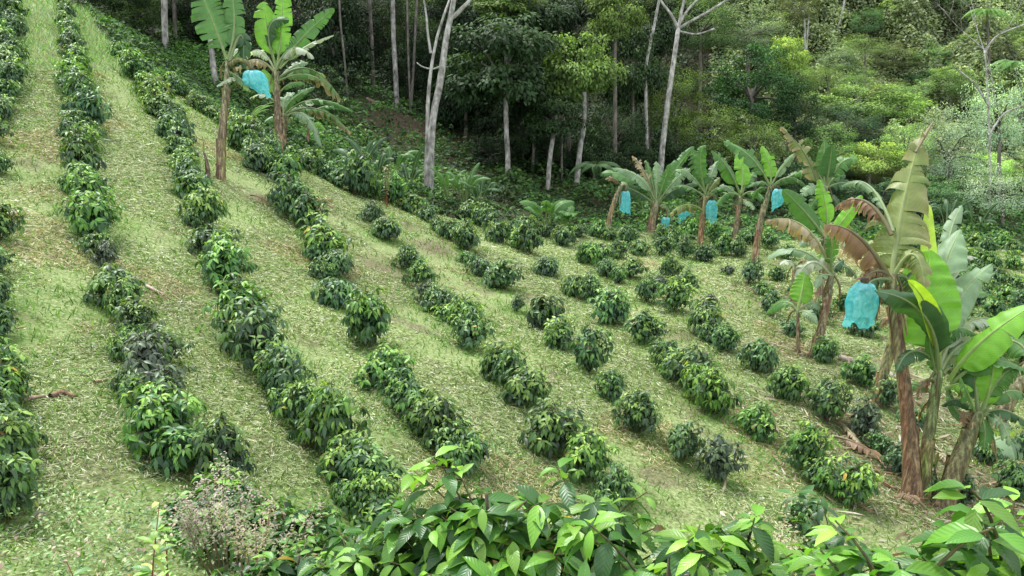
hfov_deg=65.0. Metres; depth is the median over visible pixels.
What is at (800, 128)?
forest tree
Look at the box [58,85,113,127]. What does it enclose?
coffee bush
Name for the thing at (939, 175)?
forest tree
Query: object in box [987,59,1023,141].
tree fern
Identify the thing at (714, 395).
coffee bush
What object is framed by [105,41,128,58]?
coffee bush
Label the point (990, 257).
coffee bush
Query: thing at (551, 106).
forest tree
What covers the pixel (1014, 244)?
coffee bush
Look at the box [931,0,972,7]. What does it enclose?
forest tree
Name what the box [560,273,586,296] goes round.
coffee bush
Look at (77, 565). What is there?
weed cover
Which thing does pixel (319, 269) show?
coffee bush
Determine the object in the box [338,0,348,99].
forest tree
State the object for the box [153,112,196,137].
coffee bush
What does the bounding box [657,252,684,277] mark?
coffee bush
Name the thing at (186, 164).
coffee bush
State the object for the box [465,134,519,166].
forest tree
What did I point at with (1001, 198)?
forest tree
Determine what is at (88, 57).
coffee bush
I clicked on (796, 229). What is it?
banana plant
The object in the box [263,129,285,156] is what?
coffee bush
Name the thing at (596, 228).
coffee bush
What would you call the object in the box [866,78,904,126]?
forest tree
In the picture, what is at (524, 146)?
forest tree
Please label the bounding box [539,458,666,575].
coffee bush
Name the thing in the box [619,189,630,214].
fruit bag
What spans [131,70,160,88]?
coffee bush
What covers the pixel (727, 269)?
coffee bush
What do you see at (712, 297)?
coffee bush
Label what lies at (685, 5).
forest tree
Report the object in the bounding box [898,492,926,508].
dead leaf
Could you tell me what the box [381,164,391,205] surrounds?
weed plant
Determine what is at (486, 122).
forest tree
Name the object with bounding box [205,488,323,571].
dry weed
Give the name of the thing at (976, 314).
coffee bush
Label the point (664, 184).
banana plant
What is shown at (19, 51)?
coffee bush
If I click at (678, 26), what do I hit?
forest tree
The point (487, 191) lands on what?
broadleaf plant
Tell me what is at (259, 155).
coffee bush
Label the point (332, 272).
coffee bush
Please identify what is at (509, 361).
coffee bush
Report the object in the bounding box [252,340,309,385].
coffee bush
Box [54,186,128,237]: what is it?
coffee bush
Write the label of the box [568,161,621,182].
fern
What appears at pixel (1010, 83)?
forest tree
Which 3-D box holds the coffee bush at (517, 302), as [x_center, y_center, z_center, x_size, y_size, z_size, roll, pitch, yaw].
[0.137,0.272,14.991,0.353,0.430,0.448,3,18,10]
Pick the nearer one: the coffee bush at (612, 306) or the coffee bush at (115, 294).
the coffee bush at (115, 294)
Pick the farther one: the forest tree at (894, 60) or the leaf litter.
the forest tree at (894, 60)
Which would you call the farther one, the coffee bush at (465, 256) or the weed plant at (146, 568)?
the coffee bush at (465, 256)
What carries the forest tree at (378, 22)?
on the ground at (692, 508)
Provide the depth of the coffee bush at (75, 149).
13.04 m
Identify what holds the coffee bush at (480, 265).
on the ground at (692, 508)
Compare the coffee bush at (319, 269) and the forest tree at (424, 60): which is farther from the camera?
the forest tree at (424, 60)
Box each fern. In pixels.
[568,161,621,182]
[962,8,1011,108]
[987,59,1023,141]
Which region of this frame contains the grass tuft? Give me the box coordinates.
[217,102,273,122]
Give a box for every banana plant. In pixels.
[191,0,252,182]
[234,0,340,150]
[264,86,351,145]
[297,105,353,140]
[600,146,695,232]
[606,176,628,225]
[669,145,733,244]
[711,150,763,239]
[724,140,805,261]
[764,271,821,355]
[765,218,856,357]
[780,127,857,280]
[780,259,805,306]
[782,179,862,301]
[823,121,933,503]
[871,317,893,408]
[874,205,1023,500]
[932,358,1023,513]
[990,335,1023,459]
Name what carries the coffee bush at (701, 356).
on the ground at (692, 508)
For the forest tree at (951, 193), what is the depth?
31.48 m
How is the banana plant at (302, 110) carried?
on the ground at (692, 508)
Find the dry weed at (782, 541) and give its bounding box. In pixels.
[743,483,807,562]
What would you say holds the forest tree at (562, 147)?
on the ground at (692, 508)
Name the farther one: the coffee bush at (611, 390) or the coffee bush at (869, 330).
the coffee bush at (869, 330)
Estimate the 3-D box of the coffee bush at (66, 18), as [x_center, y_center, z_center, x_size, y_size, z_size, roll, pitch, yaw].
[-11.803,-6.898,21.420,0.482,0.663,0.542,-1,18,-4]
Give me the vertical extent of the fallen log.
0.149 m
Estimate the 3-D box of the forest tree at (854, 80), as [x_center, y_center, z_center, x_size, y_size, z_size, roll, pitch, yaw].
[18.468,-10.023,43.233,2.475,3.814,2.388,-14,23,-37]
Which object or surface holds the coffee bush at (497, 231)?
on the ground at (692, 508)
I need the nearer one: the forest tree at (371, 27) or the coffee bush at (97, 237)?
the coffee bush at (97, 237)
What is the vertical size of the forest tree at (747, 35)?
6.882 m
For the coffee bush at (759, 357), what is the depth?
13.20 m
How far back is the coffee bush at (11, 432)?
5.75 m
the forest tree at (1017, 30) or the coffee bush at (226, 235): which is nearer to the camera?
the coffee bush at (226, 235)
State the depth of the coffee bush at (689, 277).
18.59 m
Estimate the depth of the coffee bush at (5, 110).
14.66 m
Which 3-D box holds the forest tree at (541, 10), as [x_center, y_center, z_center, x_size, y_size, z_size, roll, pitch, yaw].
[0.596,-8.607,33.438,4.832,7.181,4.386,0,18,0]
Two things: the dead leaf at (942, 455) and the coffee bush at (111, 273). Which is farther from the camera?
the dead leaf at (942, 455)
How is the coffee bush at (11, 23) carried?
on the ground at (692, 508)
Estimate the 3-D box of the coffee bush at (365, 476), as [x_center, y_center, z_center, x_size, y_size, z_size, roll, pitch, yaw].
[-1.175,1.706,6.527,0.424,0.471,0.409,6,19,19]
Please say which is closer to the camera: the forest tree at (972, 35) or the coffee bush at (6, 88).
the coffee bush at (6, 88)
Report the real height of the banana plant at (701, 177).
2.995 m
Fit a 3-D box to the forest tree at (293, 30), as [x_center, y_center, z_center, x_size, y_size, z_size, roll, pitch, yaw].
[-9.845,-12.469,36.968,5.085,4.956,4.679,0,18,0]
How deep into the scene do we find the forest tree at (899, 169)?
35.61 m
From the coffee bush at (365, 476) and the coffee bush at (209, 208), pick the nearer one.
the coffee bush at (365, 476)
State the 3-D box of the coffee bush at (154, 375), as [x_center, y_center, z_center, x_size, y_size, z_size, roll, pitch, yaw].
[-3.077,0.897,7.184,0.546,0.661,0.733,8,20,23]
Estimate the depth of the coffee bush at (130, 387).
7.16 m
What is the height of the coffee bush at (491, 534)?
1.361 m
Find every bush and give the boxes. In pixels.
[0,0,18,14]
[0,7,25,27]
[0,13,29,37]
[0,20,14,39]
[0,26,15,43]
[0,40,30,60]
[0,44,18,62]
[0,50,26,66]
[0,57,29,75]
[0,59,26,83]
[0,79,20,96]
[0,94,19,104]
[0,98,14,119]
[0,114,16,138]
[0,150,19,172]
[0,202,25,240]
[0,246,18,272]
[0,273,13,303]
[0,303,18,337]
[0,334,17,363]
[0,344,33,399]
[0,382,20,408]
[0,400,33,420]
[0,409,39,463]
[0,413,47,454]
[0,438,47,521]
[2,78,23,93]
[6,27,17,40]
[11,0,29,16]
[50,59,86,87]
[52,9,76,22]
[54,0,74,4]
[54,74,101,99]
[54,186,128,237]
[55,1,77,17]
[55,160,111,191]
[56,20,85,37]
[56,27,84,40]
[56,29,88,47]
[56,44,86,57]
[56,117,76,137]
[56,125,106,173]
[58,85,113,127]
[59,52,91,77]
[59,70,97,105]
[59,109,91,128]
[60,94,79,113]
[62,16,80,32]
[62,42,88,50]
[62,45,86,61]
[62,65,88,86]
[63,42,92,61]
[63,166,112,201]
[63,193,100,216]
[67,120,107,144]
[70,60,94,80]
[75,230,117,253]
[82,262,149,308]
[85,239,118,266]
[102,278,140,316]
[103,333,131,360]
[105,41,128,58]
[105,364,134,394]
[112,296,158,332]
[114,50,148,80]
[115,376,204,433]
[117,48,139,62]
[118,324,148,335]
[118,384,206,458]
[119,320,178,378]
[119,371,145,404]
[124,332,172,361]
[124,347,196,403]
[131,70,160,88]
[134,425,211,478]
[135,77,167,95]
[136,73,176,101]
[138,58,156,77]
[139,86,171,109]
[141,322,199,361]
[144,93,178,116]
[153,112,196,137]
[155,102,188,123]
[156,110,186,126]
[161,71,180,82]
[161,134,194,153]
[162,120,196,143]
[165,71,183,94]
[165,148,199,167]
[167,173,211,199]
[169,81,185,95]
[170,144,198,157]
[170,154,200,170]
[171,155,200,176]
[172,168,213,185]
[177,186,229,225]
[182,80,190,96]
[183,204,201,226]
[184,90,205,107]
[184,222,241,253]
[190,408,258,482]
[194,95,216,111]
[195,233,258,287]
[198,226,248,264]
[200,105,220,119]
[202,272,279,331]
[202,460,255,489]
[211,551,296,575]
[212,279,252,298]
[214,108,241,126]
[214,284,291,371]
[215,310,280,353]
[217,496,362,575]
[222,278,256,292]
[227,113,262,149]
[232,114,268,147]
[239,143,273,170]
[240,482,260,501]
[241,129,270,151]
[244,532,337,575]
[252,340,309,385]
[253,333,317,393]
[253,500,293,521]
[254,145,278,170]
[258,171,309,205]
[261,152,303,181]
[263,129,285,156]
[267,380,296,415]
[273,175,313,219]
[274,379,319,429]
[284,143,306,163]
[286,406,339,444]
[289,189,329,230]
[296,212,356,255]
[296,380,373,455]
[298,524,409,575]
[299,148,324,171]
[303,239,343,261]
[304,256,331,279]
[309,276,355,308]
[310,501,342,526]
[313,160,339,178]
[316,429,379,483]
[317,248,354,275]
[320,524,415,559]
[323,262,336,277]
[324,430,406,488]
[327,166,349,187]
[330,478,356,506]
[333,508,450,575]
[334,527,400,571]
[336,467,392,515]
[339,149,376,195]
[340,285,390,347]
[347,164,380,197]
[348,472,400,515]
[349,493,416,533]
[353,343,415,391]
[356,199,384,222]
[365,180,382,198]
[366,445,608,575]
[368,217,402,239]
[374,366,415,398]
[375,169,407,202]
[382,378,434,418]
[390,193,428,212]
[390,243,424,270]
[401,254,440,285]
[401,385,471,447]
[406,403,423,434]
[412,279,431,302]
[414,205,439,221]
[419,284,456,313]
[421,282,441,302]
[425,418,471,465]
[429,214,445,230]
[430,303,454,322]
[435,216,460,239]
[437,427,499,475]
[444,305,496,348]
[446,291,483,323]
[449,218,480,249]
[455,199,477,217]
[456,250,477,264]
[464,257,493,276]
[470,201,491,226]
[478,205,509,230]
[479,340,521,381]
[480,257,525,288]
[484,220,514,242]
[493,342,526,390]
[497,363,551,406]
[505,226,520,247]
[508,220,519,232]
[509,292,528,310]
[512,214,538,226]
[512,214,543,253]
[516,396,593,458]
[524,294,568,328]
[531,256,560,276]
[535,222,556,235]
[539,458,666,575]
[541,313,577,350]
[550,224,576,246]
[553,511,751,575]
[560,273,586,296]
[561,427,620,484]
[570,324,615,372]
[572,223,589,236]
[572,240,602,264]
[577,271,602,301]
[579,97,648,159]
[586,285,632,324]
[587,461,638,500]
[588,220,609,237]
[591,488,625,509]
[593,369,627,403]
[594,256,616,276]
[597,243,618,260]
[599,225,616,240]
[607,265,628,282]
[609,389,662,434]
[610,238,629,257]
[617,224,640,246]
[621,257,648,277]
[623,309,667,341]
[628,239,651,256]
[634,271,664,301]
[646,340,681,369]
[651,224,670,239]
[651,234,674,254]
[652,275,699,311]
[653,272,669,288]
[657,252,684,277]
[657,346,682,380]
[658,504,824,575]
[664,341,720,383]
[666,225,685,246]
[666,418,712,458]
[675,231,699,257]
[676,360,717,398]
[678,265,701,288]
[679,217,704,238]
[685,297,729,333]
[691,241,718,261]
[691,362,741,415]
[691,428,750,481]
[696,320,722,341]
[700,292,717,306]
[704,221,727,242]
[711,323,741,351]
[712,231,731,255]
[718,262,736,273]
[719,569,742,575]
[727,229,742,240]
[727,233,747,256]
[729,399,778,443]
[734,338,781,372]
[741,226,754,243]
[741,256,763,283]
[750,281,775,293]
[760,286,782,313]
[761,229,779,247]
[762,550,846,575]
[765,362,812,401]
[766,265,790,280]
[776,315,804,336]
[776,485,876,575]
[777,243,797,257]
[777,496,827,536]
[778,515,1023,575]
[779,419,841,469]
[800,457,838,492]
[803,377,853,419]
[806,295,838,320]
[810,334,843,363]
[816,452,883,504]
[831,292,846,310]
[838,351,879,386]
[843,317,881,338]
[847,396,884,439]
[858,430,893,456]
[868,479,1023,575]
[870,372,898,408]
[879,439,901,472]
[895,408,925,427]
[927,463,941,486]
[933,548,948,555]
[935,227,942,243]
[952,569,967,575]
[958,467,979,504]
[964,262,984,279]
[965,232,982,246]
[966,243,978,266]
[968,311,993,328]
[969,246,986,262]
[972,441,1009,464]
[973,236,1001,251]
[975,287,992,304]
[977,250,1005,267]
[981,279,997,292]
[981,290,1010,317]
[982,264,1012,286]
[989,283,1017,302]
[989,459,1023,500]
[992,230,1016,247]
[1001,239,1023,254]
[1002,274,1023,289]
[1003,250,1023,269]
[1007,288,1023,307]
[1008,335,1023,361]
[1009,425,1023,456]
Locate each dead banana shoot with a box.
[202,141,210,178]
[932,452,938,493]
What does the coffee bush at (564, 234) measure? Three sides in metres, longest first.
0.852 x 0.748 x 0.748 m
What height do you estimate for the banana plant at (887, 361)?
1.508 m
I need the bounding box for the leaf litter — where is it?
[698,246,1023,558]
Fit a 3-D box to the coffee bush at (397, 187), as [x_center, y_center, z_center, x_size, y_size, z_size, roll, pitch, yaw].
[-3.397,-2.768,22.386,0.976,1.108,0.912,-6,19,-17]
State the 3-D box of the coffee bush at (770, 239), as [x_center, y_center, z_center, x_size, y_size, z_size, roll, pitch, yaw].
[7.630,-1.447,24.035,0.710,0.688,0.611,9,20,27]
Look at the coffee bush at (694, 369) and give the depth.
11.58 m
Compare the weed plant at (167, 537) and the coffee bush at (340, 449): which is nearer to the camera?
the weed plant at (167, 537)
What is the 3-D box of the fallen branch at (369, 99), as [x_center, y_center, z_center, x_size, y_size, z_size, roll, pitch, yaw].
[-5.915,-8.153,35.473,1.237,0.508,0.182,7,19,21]
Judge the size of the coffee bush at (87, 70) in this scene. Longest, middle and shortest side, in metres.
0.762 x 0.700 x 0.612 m
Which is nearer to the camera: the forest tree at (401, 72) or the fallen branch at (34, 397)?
the fallen branch at (34, 397)
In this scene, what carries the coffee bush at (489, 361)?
on the ground at (692, 508)
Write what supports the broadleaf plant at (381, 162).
on the ground at (692, 508)
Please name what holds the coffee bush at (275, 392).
on the ground at (692, 508)
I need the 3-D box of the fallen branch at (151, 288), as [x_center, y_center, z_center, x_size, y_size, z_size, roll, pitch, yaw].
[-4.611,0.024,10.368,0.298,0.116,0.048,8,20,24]
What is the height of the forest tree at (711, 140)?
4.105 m
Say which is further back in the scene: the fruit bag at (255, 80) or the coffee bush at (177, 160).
the fruit bag at (255, 80)
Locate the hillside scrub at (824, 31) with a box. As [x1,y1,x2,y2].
[708,0,1023,177]
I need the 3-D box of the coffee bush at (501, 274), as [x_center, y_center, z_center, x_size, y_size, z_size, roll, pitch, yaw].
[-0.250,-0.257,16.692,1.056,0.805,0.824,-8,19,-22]
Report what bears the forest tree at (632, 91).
on the ground at (692, 508)
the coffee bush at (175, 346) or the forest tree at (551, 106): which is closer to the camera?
the coffee bush at (175, 346)
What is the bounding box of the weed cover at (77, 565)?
[0,468,359,575]
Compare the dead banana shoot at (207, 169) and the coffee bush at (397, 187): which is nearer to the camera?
the dead banana shoot at (207, 169)
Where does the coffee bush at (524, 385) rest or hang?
on the ground at (692, 508)
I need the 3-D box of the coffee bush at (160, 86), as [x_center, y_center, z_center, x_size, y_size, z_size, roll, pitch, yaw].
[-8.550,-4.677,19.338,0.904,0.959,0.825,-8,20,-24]
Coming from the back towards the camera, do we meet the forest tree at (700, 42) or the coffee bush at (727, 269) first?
the forest tree at (700, 42)
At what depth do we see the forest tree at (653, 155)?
33.16 m
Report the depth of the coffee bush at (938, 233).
25.64 m
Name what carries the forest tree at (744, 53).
on the ground at (692, 508)
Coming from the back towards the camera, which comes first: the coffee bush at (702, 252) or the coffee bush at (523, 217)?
the coffee bush at (523, 217)
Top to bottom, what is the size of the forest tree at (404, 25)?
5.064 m
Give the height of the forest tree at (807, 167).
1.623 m
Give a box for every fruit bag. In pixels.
[242,68,270,97]
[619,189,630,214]
[661,216,669,227]
[678,207,689,222]
[706,199,717,223]
[771,187,783,210]
[842,278,878,328]
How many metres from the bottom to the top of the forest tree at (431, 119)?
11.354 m
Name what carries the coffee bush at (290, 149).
on the ground at (692, 508)
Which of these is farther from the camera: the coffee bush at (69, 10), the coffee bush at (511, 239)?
the coffee bush at (69, 10)
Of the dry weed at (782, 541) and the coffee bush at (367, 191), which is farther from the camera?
the coffee bush at (367, 191)
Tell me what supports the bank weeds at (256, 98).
on the ground at (692, 508)
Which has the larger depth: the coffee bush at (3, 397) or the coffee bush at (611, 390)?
the coffee bush at (611, 390)
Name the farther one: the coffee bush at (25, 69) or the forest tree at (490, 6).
the forest tree at (490, 6)
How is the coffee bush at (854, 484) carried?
on the ground at (692, 508)
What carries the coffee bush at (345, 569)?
on the ground at (692, 508)
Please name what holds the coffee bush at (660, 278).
on the ground at (692, 508)
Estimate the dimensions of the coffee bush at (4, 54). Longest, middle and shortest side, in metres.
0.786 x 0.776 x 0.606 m
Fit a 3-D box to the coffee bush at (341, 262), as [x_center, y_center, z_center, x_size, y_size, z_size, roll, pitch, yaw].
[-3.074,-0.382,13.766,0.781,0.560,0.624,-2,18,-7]
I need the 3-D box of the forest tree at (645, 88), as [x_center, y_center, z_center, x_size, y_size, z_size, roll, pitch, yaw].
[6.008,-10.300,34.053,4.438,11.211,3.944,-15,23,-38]
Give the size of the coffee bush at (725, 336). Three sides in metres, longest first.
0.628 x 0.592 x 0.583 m
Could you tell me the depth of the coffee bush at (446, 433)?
7.87 m
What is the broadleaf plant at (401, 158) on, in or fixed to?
on the ground at (692, 508)
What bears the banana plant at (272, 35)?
on the ground at (692, 508)
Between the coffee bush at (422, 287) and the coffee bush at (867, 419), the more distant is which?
the coffee bush at (422, 287)
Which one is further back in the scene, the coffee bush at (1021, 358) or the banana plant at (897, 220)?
the coffee bush at (1021, 358)
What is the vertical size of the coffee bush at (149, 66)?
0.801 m
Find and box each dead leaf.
[28,510,54,521]
[250,194,269,204]
[832,434,883,459]
[838,422,863,450]
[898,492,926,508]
[935,451,945,462]
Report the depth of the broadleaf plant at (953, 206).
29.64 m
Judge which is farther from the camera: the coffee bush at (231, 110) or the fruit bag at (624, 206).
the fruit bag at (624, 206)
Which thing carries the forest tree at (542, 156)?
on the ground at (692, 508)
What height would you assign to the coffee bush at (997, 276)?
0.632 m
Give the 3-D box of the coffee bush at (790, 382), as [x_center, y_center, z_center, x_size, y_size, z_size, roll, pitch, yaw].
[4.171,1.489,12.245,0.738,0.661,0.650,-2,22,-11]
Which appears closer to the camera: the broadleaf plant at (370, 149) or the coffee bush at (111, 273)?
the coffee bush at (111, 273)
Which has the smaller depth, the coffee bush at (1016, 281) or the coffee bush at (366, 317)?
the coffee bush at (366, 317)
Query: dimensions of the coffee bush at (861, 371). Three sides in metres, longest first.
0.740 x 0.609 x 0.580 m
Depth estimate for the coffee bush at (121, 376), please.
7.37 m
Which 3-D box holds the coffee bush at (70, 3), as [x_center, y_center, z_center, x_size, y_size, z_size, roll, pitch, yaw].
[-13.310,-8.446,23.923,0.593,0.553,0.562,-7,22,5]
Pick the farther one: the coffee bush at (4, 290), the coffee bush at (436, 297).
the coffee bush at (436, 297)
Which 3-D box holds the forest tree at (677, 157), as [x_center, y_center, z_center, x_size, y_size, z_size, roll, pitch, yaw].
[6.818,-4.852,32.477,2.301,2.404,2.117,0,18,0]
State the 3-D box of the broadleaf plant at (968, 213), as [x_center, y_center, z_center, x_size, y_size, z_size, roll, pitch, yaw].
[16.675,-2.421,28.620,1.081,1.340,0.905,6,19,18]
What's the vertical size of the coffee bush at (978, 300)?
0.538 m
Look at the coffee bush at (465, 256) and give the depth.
17.87 m
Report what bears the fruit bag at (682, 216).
hanging from the banana plant at (664, 184)
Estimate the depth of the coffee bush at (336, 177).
21.06 m
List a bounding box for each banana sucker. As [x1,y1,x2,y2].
[519,200,574,223]
[541,203,575,224]
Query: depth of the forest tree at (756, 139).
33.24 m
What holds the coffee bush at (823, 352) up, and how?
on the ground at (692, 508)
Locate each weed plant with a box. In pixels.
[67,501,173,575]
[156,527,175,575]
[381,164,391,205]
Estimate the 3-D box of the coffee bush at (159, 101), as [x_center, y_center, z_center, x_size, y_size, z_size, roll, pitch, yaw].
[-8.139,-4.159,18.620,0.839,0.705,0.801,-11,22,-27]
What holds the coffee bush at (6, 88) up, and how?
on the ground at (692, 508)
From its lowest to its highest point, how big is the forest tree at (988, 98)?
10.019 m
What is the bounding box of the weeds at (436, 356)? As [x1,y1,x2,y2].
[0,2,1023,569]
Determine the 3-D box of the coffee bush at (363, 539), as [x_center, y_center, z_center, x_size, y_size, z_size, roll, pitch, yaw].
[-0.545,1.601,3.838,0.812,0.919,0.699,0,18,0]
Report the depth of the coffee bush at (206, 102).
21.84 m
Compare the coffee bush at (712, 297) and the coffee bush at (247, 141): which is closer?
the coffee bush at (712, 297)
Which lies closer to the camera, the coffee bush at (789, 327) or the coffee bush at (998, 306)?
the coffee bush at (789, 327)
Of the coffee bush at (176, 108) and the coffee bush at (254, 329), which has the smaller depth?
the coffee bush at (254, 329)
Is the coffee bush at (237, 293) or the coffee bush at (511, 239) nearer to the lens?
the coffee bush at (237, 293)
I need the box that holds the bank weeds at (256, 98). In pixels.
[89,11,441,213]
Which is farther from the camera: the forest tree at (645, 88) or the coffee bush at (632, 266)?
the forest tree at (645, 88)
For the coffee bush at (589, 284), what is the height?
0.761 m
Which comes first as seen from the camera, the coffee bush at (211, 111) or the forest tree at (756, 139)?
the coffee bush at (211, 111)
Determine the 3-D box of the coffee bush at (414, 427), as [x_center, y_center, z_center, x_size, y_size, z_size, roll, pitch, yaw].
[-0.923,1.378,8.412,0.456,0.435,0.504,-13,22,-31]
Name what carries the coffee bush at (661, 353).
on the ground at (692, 508)
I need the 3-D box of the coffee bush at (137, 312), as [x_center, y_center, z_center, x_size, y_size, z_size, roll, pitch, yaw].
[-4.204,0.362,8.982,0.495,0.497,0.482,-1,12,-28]
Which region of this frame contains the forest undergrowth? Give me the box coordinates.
[75,0,1023,243]
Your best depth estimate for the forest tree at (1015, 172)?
35.29 m
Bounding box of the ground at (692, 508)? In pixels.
[0,0,1023,575]
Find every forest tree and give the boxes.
[75,0,153,17]
[99,0,173,29]
[146,0,221,21]
[151,0,154,31]
[161,0,168,48]
[172,0,177,39]
[178,0,244,41]
[182,0,276,48]
[206,19,218,88]
[237,34,316,95]
[251,0,352,60]
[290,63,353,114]
[295,0,376,87]
[325,5,400,62]
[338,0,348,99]
[344,0,420,69]
[346,0,425,44]
[368,0,375,84]
[368,0,442,54]
[375,43,427,90]
[390,0,398,107]
[397,23,441,85]
[403,28,462,103]
[406,0,417,110]
[417,0,471,189]
[417,0,473,22]
[421,62,502,141]
[433,10,572,173]
[435,0,519,140]
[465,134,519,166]
[469,0,545,165]
[469,104,522,152]
[473,0,582,140]
[493,111,558,166]
[495,47,578,173]
[517,92,588,189]
[525,0,618,154]
[527,136,576,174]
[535,30,630,188]
[560,101,572,180]
[566,132,626,178]
[582,0,650,182]
[597,28,669,166]
[605,148,654,185]
[613,0,692,149]
[619,127,689,170]
[641,0,678,24]
[643,60,709,143]
[644,0,659,159]
[654,139,709,183]
[657,0,741,133]
[658,0,727,175]
[660,0,711,28]
[675,99,749,180]
[699,0,800,101]
[702,41,805,190]
[715,0,744,20]
[718,115,795,190]
[732,14,779,42]
[738,34,773,94]
[746,63,780,126]
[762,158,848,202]
[765,78,825,188]
[766,44,814,75]
[767,34,808,174]
[770,7,806,30]
[775,59,820,108]
[776,0,820,74]
[794,82,928,121]
[797,159,841,183]
[799,103,894,151]
[802,121,863,193]
[805,60,845,116]
[813,48,859,82]
[832,66,877,97]
[835,33,895,84]
[835,140,907,196]
[836,0,844,32]
[843,149,864,178]
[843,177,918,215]
[846,5,886,47]
[853,151,897,188]
[860,41,927,73]
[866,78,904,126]
[866,91,937,124]
[868,117,944,169]
[877,0,916,25]
[880,162,929,176]
[883,78,933,123]
[902,103,997,209]
[903,42,957,68]
[903,69,944,82]
[917,155,955,184]
[917,173,967,217]
[924,62,977,122]
[930,0,1023,222]
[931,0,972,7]
[935,153,985,192]
[947,60,1023,201]
[950,31,998,51]
[953,161,1023,230]
[961,150,1019,186]
[974,71,1008,93]
[991,159,1023,188]
[994,13,1023,37]
[1003,76,1023,91]
[1005,31,1023,53]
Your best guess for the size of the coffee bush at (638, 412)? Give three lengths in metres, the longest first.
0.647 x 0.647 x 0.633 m
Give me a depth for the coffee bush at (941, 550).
2.19 m
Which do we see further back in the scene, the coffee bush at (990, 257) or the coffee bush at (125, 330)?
the coffee bush at (990, 257)
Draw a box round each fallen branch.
[23,395,44,400]
[48,390,76,398]
[94,378,111,382]
[146,284,164,294]
[366,97,389,108]
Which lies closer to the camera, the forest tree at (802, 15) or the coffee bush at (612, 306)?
the coffee bush at (612, 306)
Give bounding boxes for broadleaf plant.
[332,137,385,166]
[344,137,393,179]
[362,146,424,176]
[394,149,424,191]
[430,168,469,202]
[445,163,490,201]
[463,175,502,205]
[631,196,649,216]
[911,201,937,217]
[931,198,974,224]
[964,202,999,230]
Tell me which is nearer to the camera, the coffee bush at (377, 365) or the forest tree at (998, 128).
the coffee bush at (377, 365)
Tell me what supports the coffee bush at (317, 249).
on the ground at (692, 508)
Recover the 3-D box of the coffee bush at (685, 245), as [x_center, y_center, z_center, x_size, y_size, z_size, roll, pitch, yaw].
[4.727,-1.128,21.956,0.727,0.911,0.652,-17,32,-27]
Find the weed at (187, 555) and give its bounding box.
[157,471,283,565]
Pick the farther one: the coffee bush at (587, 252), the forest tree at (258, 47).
the forest tree at (258, 47)
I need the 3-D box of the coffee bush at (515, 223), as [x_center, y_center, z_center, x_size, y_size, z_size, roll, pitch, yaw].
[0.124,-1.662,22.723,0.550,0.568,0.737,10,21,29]
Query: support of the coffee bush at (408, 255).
on the ground at (692, 508)
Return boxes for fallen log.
[838,355,912,381]
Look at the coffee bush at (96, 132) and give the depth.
14.82 m
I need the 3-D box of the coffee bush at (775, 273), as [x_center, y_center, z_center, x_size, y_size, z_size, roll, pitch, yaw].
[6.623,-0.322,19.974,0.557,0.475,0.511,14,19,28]
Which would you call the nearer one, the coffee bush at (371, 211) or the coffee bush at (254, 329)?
the coffee bush at (254, 329)
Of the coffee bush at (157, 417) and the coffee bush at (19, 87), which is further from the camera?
the coffee bush at (19, 87)
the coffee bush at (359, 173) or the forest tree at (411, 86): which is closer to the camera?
the coffee bush at (359, 173)
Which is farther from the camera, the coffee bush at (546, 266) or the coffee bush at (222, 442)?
the coffee bush at (546, 266)
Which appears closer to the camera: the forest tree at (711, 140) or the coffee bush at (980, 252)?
the coffee bush at (980, 252)
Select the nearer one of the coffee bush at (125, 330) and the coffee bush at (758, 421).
the coffee bush at (125, 330)
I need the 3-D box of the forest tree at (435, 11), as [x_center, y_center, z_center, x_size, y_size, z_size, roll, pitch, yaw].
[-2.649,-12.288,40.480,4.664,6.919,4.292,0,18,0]
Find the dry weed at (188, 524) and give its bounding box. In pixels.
[164,451,261,575]
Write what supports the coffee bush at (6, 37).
on the ground at (692, 508)
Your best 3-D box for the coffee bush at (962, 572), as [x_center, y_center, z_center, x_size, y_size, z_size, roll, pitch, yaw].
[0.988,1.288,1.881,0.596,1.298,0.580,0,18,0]
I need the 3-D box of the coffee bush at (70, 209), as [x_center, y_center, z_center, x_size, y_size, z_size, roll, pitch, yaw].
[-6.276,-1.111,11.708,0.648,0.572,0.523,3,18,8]
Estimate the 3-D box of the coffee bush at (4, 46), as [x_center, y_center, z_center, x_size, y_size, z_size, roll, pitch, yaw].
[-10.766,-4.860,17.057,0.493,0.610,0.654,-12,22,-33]
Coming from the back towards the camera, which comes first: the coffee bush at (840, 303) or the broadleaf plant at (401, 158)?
the broadleaf plant at (401, 158)
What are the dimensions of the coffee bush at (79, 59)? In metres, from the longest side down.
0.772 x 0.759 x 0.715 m
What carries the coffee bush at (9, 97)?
on the ground at (692, 508)
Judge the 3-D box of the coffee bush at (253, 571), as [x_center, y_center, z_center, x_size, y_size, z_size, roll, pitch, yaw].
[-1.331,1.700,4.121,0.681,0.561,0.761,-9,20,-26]
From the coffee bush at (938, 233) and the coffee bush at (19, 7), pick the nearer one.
the coffee bush at (19, 7)
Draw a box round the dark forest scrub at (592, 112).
[106,0,760,188]
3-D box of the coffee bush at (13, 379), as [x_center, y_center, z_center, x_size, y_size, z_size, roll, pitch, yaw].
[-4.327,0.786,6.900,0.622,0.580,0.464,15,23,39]
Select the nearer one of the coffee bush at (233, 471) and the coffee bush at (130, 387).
the coffee bush at (233, 471)
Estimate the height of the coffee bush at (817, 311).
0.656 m

